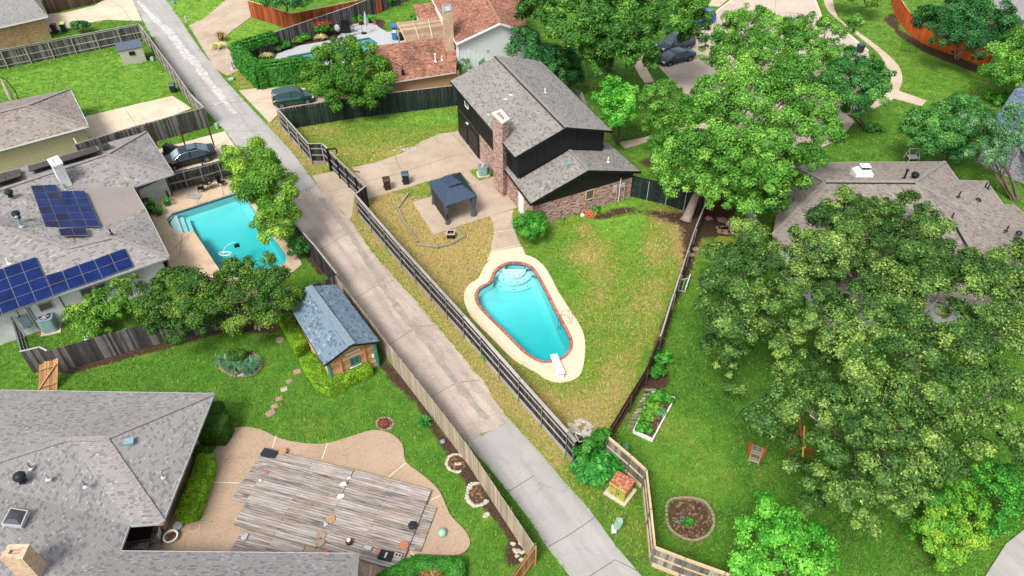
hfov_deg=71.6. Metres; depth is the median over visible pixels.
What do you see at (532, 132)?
house
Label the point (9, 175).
solar array
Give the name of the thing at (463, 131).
garage door
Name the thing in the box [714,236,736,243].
yellow mat
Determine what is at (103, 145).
bush
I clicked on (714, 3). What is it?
sidewalk
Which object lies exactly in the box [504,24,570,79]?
tree
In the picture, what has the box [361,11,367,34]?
folded umbrella
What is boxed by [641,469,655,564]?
board fence
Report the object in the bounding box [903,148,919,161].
garden chair
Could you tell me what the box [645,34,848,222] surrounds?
tree
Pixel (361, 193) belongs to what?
board fence
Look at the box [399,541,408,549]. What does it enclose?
log slice
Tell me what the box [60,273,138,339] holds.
bush
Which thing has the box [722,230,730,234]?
flagstone
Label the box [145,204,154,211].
potted plant
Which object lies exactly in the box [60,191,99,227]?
solar array
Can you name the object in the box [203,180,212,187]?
bistro table
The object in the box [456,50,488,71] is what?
tree
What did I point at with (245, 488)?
deck platform
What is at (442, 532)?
glass ball
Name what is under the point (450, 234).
fire box
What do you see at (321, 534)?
log slice
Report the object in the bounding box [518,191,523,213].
door
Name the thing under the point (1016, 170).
house
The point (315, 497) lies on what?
deck platform
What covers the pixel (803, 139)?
sidewalk
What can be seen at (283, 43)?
bush
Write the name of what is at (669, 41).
parked car
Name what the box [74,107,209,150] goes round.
board fence
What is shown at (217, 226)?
swimming pool
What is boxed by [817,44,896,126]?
tree
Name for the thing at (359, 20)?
potted plant
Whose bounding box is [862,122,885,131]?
bush
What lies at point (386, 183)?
wheelie bin
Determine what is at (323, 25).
rose bush
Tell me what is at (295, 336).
hedge
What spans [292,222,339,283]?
board fence
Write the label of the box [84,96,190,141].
driveway
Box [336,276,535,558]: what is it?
board fence
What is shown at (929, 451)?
live oak
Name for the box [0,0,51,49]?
house
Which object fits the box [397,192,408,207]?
edging timber
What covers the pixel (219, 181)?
patio chair
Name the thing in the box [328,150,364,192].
gate
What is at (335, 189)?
driveway
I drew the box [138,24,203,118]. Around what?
board fence
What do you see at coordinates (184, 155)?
parked car
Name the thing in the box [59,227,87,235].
solar array
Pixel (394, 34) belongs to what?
wheelie bin
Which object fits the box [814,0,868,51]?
kerb
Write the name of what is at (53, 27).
wheelie bin
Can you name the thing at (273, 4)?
tree
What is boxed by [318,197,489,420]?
alley repair
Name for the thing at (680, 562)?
board fence
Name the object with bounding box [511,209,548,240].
bush
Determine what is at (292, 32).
board fence
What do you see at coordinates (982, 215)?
house
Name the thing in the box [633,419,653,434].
vegetable plant
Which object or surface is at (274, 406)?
stepping stone
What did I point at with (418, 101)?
board fence
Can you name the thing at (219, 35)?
dead plant
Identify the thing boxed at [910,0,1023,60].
tree
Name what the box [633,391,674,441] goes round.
raised bed
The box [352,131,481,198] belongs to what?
driveway
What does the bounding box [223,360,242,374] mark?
iris
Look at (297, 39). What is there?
bush
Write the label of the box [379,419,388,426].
rusty pot
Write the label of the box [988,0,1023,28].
house
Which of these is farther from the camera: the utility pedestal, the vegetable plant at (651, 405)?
the vegetable plant at (651, 405)
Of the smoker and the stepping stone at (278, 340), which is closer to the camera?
the stepping stone at (278, 340)
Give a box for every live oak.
[692,216,807,396]
[738,359,1023,540]
[766,235,1023,395]
[772,184,958,332]
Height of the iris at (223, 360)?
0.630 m
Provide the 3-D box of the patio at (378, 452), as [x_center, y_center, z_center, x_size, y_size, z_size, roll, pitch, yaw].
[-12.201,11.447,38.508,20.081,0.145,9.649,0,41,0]
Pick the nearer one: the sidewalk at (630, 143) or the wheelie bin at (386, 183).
the wheelie bin at (386, 183)
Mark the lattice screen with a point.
(151, 184)
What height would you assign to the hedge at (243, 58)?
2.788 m
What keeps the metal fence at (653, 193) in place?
on the ground at (602, 218)
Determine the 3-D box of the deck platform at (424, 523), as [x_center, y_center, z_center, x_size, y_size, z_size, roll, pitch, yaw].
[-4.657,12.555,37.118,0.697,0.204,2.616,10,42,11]
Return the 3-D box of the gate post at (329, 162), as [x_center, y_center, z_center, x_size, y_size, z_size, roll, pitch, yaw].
[-15.804,-11.375,62.866,0.980,2.300,0.160,0,41,0]
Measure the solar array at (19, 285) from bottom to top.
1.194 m
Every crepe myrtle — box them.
[131,264,228,346]
[196,250,305,335]
[292,34,397,112]
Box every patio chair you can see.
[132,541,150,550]
[149,527,163,545]
[197,181,204,192]
[216,175,226,185]
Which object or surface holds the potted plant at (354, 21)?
on the ground at (602, 218)
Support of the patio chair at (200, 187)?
on the ground at (602, 218)
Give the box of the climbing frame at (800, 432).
[788,416,812,459]
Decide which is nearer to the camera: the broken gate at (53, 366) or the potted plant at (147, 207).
the broken gate at (53, 366)
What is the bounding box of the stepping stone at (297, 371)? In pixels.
[293,368,301,374]
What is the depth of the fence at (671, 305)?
51.15 m
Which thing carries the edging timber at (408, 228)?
on the ground at (602, 218)
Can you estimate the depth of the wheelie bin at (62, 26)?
87.28 m
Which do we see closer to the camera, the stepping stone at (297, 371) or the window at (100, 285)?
the stepping stone at (297, 371)
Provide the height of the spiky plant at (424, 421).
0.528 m
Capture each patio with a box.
[123,427,469,575]
[412,184,488,234]
[471,177,516,215]
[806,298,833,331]
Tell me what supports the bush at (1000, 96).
on the ground at (602, 218)
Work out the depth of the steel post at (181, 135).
65.19 m
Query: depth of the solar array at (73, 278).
48.19 m
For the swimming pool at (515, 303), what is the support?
in the ground at (602, 218)
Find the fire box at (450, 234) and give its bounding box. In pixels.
[446,230,454,238]
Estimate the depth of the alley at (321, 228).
48.89 m
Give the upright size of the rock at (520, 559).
0.153 m
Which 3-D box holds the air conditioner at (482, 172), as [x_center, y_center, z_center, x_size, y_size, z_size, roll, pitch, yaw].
[-2.579,-10.466,62.824,1.040,0.986,1.040,-8,42,-9]
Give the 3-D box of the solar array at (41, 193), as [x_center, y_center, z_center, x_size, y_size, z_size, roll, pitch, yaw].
[-34.073,-6.037,52.532,1.616,0.566,6.888,-25,47,-26]
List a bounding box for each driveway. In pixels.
[44,0,141,32]
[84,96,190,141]
[159,131,234,175]
[189,0,250,75]
[239,87,343,122]
[313,172,354,218]
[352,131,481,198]
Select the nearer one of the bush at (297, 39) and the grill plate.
the grill plate
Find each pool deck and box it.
[139,177,301,303]
[275,21,415,65]
[464,253,584,382]
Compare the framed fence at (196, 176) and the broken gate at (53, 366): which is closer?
the broken gate at (53, 366)
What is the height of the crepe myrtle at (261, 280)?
5.313 m
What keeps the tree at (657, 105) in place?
on the ground at (602, 218)
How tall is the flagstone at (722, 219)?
0.060 m
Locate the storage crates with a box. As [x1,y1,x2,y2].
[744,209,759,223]
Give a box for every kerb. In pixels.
[716,0,732,13]
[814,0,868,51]
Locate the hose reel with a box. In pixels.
[580,204,595,216]
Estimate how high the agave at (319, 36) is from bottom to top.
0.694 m
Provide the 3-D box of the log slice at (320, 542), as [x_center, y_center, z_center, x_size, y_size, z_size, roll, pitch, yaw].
[-9.782,12.981,36.251,0.480,0.050,0.473,0,41,0]
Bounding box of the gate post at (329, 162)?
[326,148,337,170]
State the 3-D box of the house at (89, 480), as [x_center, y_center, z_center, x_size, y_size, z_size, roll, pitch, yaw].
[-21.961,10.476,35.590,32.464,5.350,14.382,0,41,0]
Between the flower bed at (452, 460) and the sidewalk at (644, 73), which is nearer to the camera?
the flower bed at (452, 460)
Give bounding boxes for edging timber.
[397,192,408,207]
[397,208,418,242]
[417,243,438,248]
[439,235,465,247]
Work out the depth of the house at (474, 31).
74.92 m
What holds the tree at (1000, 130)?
on the ground at (602, 218)
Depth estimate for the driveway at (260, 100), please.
73.58 m
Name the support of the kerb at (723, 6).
on the ground at (602, 218)
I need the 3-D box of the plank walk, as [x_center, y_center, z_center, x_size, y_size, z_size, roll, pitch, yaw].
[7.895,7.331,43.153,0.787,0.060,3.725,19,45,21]
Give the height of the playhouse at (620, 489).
1.000 m
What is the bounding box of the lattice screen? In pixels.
[137,178,172,205]
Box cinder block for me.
[394,552,402,559]
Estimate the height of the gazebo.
3.198 m
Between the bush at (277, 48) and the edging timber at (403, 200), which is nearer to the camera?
the edging timber at (403, 200)
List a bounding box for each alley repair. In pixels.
[137,1,236,113]
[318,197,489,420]
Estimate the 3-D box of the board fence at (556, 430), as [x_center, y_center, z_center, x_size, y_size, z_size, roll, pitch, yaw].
[-4.573,1.247,48.597,0.275,2.142,29.063,-24,46,-25]
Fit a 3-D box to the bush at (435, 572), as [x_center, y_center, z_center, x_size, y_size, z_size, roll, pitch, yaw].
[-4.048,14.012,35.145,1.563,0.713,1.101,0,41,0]
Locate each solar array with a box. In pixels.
[0,169,20,182]
[0,257,52,315]
[31,185,73,227]
[46,248,133,295]
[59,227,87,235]
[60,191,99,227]
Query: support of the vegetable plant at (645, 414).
in the raised bed at (656, 424)
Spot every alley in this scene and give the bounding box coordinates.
[133,0,316,196]
[291,186,510,441]
[466,421,640,575]
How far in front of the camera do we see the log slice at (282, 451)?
40.42 m
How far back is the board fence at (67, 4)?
92.91 m
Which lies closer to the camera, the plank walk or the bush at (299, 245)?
the plank walk
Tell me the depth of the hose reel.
58.20 m
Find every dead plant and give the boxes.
[208,41,226,49]
[212,31,226,40]
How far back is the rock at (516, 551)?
36.25 m
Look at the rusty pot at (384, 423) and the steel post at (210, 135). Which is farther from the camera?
the steel post at (210, 135)
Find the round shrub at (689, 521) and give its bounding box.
[683,517,695,526]
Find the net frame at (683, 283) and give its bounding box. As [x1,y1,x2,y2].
[678,274,690,291]
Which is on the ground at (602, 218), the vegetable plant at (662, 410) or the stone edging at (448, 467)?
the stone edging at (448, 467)
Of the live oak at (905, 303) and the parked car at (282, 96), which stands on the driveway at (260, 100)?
the parked car at (282, 96)
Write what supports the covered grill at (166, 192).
on the pool deck at (186, 249)
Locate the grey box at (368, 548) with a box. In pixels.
[364,545,372,551]
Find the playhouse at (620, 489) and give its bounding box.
[603,471,636,507]
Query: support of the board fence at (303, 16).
on the ground at (602, 218)
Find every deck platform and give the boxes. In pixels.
[230,528,304,551]
[232,455,269,503]
[234,453,353,548]
[317,469,430,567]
[408,505,436,551]
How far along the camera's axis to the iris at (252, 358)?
45.57 m
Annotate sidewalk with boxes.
[620,122,706,148]
[634,55,653,83]
[709,0,726,6]
[794,130,806,143]
[824,0,926,123]
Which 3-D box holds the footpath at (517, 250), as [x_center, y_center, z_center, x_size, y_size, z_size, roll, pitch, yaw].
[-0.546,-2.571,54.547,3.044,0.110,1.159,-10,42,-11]
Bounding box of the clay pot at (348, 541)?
[345,538,352,544]
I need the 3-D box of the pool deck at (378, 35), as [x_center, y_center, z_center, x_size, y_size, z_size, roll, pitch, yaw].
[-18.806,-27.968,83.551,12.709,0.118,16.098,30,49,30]
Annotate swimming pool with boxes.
[167,193,285,273]
[288,38,376,58]
[474,261,572,362]
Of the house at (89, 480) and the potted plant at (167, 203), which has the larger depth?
the potted plant at (167, 203)
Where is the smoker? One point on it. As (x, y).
(336, 27)
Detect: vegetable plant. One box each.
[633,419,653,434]
[636,408,653,421]
[641,399,662,417]
[645,389,663,403]
[654,404,666,416]
[657,390,675,404]
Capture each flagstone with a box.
[717,217,726,222]
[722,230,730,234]
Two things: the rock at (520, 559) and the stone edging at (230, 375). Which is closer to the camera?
the rock at (520, 559)
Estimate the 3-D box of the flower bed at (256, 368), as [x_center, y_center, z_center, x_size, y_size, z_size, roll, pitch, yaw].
[-17.560,4.918,46.015,2.656,0.080,2.184,0,41,0]
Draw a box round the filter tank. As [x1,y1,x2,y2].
[581,427,592,439]
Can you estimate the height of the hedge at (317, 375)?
0.995 m
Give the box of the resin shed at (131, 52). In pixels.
[115,39,146,65]
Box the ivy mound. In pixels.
[572,427,611,467]
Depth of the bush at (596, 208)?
58.44 m
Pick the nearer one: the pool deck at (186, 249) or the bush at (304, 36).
the pool deck at (186, 249)
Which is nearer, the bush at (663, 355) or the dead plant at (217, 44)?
the bush at (663, 355)
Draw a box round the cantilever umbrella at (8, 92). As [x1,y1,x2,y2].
[0,77,18,99]
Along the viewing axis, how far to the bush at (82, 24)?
86.47 m
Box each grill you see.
[153,188,169,199]
[340,20,354,32]
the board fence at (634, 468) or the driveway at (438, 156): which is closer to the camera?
the board fence at (634, 468)
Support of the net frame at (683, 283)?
on the ground at (602, 218)
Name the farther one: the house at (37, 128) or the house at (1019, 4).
the house at (1019, 4)
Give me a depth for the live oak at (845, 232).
44.28 m
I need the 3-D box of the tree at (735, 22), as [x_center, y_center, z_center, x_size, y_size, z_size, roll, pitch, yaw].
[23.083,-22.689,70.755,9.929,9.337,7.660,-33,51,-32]
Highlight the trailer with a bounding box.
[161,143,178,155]
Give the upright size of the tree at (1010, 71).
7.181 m
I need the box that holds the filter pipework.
[574,432,583,444]
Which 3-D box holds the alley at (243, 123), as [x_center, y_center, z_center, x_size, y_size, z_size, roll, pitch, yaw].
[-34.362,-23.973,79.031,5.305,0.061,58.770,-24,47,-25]
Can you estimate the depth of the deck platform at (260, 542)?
36.36 m
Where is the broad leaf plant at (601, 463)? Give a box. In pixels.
[570,448,624,487]
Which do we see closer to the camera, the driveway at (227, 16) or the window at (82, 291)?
the window at (82, 291)
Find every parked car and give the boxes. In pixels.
[164,142,216,170]
[271,85,314,107]
[655,32,695,51]
[655,47,696,66]
[697,8,716,24]
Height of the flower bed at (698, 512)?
0.110 m
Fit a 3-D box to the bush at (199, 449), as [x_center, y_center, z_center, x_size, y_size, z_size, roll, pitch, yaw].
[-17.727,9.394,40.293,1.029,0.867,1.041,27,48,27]
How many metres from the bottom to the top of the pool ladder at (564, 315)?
1.665 m
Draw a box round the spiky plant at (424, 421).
[416,414,432,428]
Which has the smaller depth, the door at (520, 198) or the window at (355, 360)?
the window at (355, 360)
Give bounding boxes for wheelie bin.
[49,23,58,33]
[58,21,67,31]
[168,82,176,92]
[382,176,390,189]
[391,30,397,39]
[401,171,408,184]
[857,42,865,52]
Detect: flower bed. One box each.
[221,353,260,375]
[377,418,392,428]
[448,455,465,470]
[468,484,486,503]
[669,500,710,538]
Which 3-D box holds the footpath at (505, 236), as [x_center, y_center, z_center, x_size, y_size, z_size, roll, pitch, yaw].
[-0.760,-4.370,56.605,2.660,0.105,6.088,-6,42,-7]
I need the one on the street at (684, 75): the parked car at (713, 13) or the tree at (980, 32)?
the parked car at (713, 13)
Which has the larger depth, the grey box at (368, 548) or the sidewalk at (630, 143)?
the sidewalk at (630, 143)
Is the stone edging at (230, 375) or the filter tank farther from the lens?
the stone edging at (230, 375)
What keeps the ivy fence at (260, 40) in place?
attached to the board fence at (292, 32)
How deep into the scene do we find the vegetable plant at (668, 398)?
43.15 m
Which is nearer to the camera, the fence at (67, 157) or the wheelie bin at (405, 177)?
the fence at (67, 157)
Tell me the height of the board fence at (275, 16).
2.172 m
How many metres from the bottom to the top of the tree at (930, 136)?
6.597 m
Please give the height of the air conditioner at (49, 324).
1.236 m
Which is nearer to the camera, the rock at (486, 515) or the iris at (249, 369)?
the rock at (486, 515)
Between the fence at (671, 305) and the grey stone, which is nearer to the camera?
the grey stone
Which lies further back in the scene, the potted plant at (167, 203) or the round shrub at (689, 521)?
the potted plant at (167, 203)
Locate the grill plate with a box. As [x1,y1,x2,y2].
[377,549,394,561]
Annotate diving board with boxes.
[550,354,564,377]
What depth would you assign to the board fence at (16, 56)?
81.83 m
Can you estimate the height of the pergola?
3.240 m
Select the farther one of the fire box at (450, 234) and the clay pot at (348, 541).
the fire box at (450, 234)
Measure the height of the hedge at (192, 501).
1.050 m
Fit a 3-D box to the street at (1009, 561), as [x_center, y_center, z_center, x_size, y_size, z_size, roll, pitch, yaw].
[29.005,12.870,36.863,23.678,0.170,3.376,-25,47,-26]
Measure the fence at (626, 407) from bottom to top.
1.640 m
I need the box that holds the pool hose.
[218,242,233,255]
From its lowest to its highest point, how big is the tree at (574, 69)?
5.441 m
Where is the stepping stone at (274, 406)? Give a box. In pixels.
[270,403,277,408]
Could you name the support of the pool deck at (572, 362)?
on the ground at (602, 218)
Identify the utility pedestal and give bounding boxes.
[611,518,622,533]
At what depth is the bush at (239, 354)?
45.62 m
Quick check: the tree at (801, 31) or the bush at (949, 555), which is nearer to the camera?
the bush at (949, 555)
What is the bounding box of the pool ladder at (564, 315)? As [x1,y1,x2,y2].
[557,310,572,330]
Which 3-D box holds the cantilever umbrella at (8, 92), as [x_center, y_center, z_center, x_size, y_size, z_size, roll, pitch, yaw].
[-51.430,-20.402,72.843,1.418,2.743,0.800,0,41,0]
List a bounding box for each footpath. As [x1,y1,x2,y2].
[460,170,477,182]
[487,246,525,260]
[489,210,524,255]
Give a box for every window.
[37,300,54,311]
[79,286,92,298]
[93,282,108,292]
[349,355,359,365]
[585,189,594,199]
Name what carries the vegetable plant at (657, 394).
in the raised bed at (656, 424)
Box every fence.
[0,23,144,68]
[19,346,58,372]
[28,146,98,171]
[43,0,102,13]
[47,276,337,371]
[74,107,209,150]
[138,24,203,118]
[166,160,240,192]
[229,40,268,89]
[235,30,277,50]
[247,0,294,27]
[249,0,408,56]
[253,55,307,86]
[276,109,331,166]
[278,85,457,127]
[291,0,381,23]
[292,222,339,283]
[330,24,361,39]
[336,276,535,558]
[354,194,576,461]
[355,185,368,207]
[512,545,536,575]
[605,436,646,490]
[607,337,661,443]
[630,176,705,215]
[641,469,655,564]
[650,546,729,575]
[658,201,706,348]
[696,196,736,216]
[891,0,993,64]
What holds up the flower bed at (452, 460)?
on the ground at (602, 218)
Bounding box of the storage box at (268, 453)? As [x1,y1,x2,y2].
[260,448,277,457]
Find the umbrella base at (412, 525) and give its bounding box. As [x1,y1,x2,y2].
[408,521,417,529]
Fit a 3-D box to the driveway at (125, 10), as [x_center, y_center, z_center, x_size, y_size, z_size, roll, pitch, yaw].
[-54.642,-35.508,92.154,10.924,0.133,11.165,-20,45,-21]
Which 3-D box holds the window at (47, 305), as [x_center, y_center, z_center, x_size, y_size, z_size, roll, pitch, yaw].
[-31.181,1.219,47.492,0.769,0.670,0.546,0,41,0]
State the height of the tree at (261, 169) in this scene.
6.262 m
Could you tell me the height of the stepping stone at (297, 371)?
0.050 m
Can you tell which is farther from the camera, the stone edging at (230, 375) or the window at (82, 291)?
the window at (82, 291)
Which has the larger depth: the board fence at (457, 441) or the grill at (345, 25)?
the grill at (345, 25)
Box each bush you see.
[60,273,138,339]
[69,20,90,32]
[97,142,109,148]
[192,444,208,459]
[226,347,248,363]
[273,45,281,51]
[278,40,290,48]
[286,234,310,256]
[291,35,302,43]
[301,33,310,40]
[309,18,336,35]
[410,13,416,19]
[419,568,443,575]
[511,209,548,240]
[592,205,599,211]
[617,441,629,452]
[648,363,667,378]
[651,348,672,364]
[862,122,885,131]
[904,476,992,573]
[967,453,1023,539]
[984,88,1010,104]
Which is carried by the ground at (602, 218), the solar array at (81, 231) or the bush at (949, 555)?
the bush at (949, 555)
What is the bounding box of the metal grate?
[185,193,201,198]
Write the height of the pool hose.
0.044 m
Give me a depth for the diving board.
45.18 m
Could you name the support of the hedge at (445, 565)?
on the ground at (602, 218)
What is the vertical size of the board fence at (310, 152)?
2.142 m
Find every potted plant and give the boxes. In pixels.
[142,197,154,208]
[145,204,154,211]
[154,204,163,215]
[162,195,170,206]
[350,14,356,23]
[357,14,363,24]
[366,14,376,22]
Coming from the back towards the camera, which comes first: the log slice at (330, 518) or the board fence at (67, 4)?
the board fence at (67, 4)
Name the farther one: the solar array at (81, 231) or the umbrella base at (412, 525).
the solar array at (81, 231)
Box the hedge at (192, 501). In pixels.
[175,453,217,524]
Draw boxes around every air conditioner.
[36,312,61,336]
[476,163,489,177]
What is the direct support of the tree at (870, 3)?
on the ground at (602, 218)
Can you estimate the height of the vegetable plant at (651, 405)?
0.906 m
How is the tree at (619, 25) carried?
on the ground at (602, 218)
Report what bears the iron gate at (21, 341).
attached to the house at (113, 177)
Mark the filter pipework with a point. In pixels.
(579, 440)
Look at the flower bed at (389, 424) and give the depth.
42.34 m
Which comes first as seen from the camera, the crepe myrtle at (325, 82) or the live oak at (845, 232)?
the live oak at (845, 232)
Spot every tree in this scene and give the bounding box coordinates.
[218,134,303,244]
[259,0,312,11]
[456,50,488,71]
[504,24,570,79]
[514,0,713,77]
[555,44,584,85]
[591,74,639,144]
[635,78,694,138]
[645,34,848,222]
[696,2,787,67]
[727,491,842,575]
[777,11,865,75]
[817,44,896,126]
[848,0,880,7]
[896,91,1000,165]
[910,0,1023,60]
[957,100,1023,201]
[976,26,1023,88]
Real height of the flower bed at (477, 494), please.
0.080 m
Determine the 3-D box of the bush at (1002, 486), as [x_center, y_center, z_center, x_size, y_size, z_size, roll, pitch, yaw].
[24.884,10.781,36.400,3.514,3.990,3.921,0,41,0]
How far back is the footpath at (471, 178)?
62.83 m
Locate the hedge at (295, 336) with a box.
[278,311,309,356]
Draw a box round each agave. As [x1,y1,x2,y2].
[259,52,272,57]
[313,33,327,39]
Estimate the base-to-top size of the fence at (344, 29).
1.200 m
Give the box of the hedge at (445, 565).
[375,555,466,575]
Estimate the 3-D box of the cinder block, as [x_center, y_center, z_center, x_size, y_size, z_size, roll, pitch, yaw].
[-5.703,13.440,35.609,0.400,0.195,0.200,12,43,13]
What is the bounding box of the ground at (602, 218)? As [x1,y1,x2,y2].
[0,0,1023,575]
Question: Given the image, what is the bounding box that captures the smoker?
[334,24,340,34]
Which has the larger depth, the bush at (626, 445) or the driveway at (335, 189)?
the driveway at (335, 189)
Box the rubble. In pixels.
[393,146,421,151]
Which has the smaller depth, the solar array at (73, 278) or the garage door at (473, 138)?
the solar array at (73, 278)
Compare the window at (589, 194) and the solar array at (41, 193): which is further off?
the window at (589, 194)
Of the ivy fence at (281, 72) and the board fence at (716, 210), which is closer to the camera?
the board fence at (716, 210)
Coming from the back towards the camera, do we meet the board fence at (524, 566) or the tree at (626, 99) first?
the tree at (626, 99)
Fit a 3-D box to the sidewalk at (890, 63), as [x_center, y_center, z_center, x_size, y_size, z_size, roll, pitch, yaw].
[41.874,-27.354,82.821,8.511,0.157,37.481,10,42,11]
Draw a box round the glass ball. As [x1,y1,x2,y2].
[438,528,446,537]
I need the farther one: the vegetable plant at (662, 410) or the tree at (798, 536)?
the vegetable plant at (662, 410)
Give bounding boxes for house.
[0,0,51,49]
[0,89,89,172]
[0,131,174,344]
[0,390,363,575]
[371,0,525,100]
[450,55,640,222]
[771,161,1023,341]
[976,81,1023,183]
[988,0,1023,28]
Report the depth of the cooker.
85.33 m
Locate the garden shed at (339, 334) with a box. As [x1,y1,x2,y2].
[291,285,380,377]
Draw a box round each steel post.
[149,125,158,148]
[178,125,185,144]
[207,123,214,147]
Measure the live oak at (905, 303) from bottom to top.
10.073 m
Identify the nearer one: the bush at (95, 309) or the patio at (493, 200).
the bush at (95, 309)
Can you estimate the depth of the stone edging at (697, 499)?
37.56 m
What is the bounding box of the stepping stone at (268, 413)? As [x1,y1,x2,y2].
[265,409,275,417]
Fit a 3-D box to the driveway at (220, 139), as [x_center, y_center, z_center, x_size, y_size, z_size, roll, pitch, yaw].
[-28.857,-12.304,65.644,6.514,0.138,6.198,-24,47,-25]
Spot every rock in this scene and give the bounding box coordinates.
[482,512,489,517]
[510,541,521,553]
[515,550,524,561]
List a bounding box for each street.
[658,0,871,163]
[985,530,1023,575]
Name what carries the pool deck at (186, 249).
on the ground at (602, 218)
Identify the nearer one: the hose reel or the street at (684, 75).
the hose reel
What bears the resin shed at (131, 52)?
on the ground at (602, 218)
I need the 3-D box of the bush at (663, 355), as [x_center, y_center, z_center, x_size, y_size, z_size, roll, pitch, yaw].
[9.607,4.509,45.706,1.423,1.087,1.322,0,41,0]
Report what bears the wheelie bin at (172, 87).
on the ground at (602, 218)
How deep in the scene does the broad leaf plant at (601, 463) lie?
38.99 m
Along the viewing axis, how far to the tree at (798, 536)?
32.09 m
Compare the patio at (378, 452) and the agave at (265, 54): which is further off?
the agave at (265, 54)
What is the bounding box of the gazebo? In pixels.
[428,172,476,224]
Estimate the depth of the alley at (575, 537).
38.17 m
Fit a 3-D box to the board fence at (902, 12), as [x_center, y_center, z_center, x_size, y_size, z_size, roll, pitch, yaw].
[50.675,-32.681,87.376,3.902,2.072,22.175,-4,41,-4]
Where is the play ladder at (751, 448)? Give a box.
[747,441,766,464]
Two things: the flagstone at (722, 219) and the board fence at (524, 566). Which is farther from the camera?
the flagstone at (722, 219)
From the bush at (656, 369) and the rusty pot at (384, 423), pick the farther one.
the bush at (656, 369)
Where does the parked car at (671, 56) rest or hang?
on the street at (684, 75)
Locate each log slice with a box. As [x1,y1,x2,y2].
[278,448,286,454]
[316,538,324,546]
[317,531,325,538]
[326,515,335,522]
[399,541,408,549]
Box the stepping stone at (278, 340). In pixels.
[276,337,283,342]
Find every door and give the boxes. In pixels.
[458,113,467,143]
[468,126,478,157]
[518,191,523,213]
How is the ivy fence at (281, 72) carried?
on the ground at (602, 218)
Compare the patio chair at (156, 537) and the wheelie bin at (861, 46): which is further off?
the wheelie bin at (861, 46)
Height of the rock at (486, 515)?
0.182 m
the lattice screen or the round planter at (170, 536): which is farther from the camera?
the lattice screen
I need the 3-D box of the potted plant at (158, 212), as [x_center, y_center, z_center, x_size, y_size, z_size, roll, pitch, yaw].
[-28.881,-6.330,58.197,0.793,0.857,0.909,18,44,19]
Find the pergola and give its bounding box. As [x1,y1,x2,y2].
[397,17,443,42]
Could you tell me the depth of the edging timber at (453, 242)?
55.42 m
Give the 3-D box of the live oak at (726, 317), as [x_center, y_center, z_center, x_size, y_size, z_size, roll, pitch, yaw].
[14.842,0.667,44.555,6.882,9.250,13.626,11,42,12]
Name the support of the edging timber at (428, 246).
on the ground at (602, 218)
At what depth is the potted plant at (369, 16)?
89.39 m
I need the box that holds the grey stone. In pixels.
[241,533,247,539]
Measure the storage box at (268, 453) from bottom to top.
0.380 m
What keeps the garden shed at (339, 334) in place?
on the ground at (602, 218)
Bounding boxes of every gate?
[11,317,31,361]
[38,358,57,389]
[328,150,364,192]
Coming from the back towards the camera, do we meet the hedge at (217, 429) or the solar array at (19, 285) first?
the solar array at (19, 285)
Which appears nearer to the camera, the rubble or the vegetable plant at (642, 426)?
the vegetable plant at (642, 426)
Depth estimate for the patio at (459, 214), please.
58.46 m
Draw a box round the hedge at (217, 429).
[198,400,234,445]
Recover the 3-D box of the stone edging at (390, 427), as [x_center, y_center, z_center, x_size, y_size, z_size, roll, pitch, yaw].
[-7.556,8.076,42.322,1.180,0.134,1.054,0,41,0]
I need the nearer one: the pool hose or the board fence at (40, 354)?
the board fence at (40, 354)
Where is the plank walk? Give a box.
[627,388,655,428]
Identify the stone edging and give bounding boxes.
[219,349,262,376]
[376,416,394,430]
[445,453,462,473]
[464,482,488,507]
[665,496,714,541]
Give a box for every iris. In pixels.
[214,353,229,367]
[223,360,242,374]
[237,360,259,376]
[241,354,261,367]
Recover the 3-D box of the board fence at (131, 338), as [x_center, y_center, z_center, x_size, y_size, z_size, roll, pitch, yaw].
[-20.663,2.269,47.550,18.285,1.943,0.532,-15,44,-17]
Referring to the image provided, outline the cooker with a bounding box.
[399,31,404,40]
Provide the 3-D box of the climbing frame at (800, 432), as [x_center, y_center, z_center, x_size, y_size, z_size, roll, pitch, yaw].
[16.273,8.651,40.189,1.190,2.038,2.053,0,41,0]
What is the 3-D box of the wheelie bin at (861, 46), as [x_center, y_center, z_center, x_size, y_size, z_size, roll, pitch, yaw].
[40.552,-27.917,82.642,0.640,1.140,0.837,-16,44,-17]
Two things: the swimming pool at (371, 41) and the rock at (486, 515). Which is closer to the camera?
the rock at (486, 515)
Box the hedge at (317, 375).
[299,353,373,396]
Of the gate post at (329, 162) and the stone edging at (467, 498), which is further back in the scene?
the gate post at (329, 162)
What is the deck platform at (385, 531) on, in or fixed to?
on the patio at (378, 452)
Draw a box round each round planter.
[162,529,177,543]
[173,521,182,530]

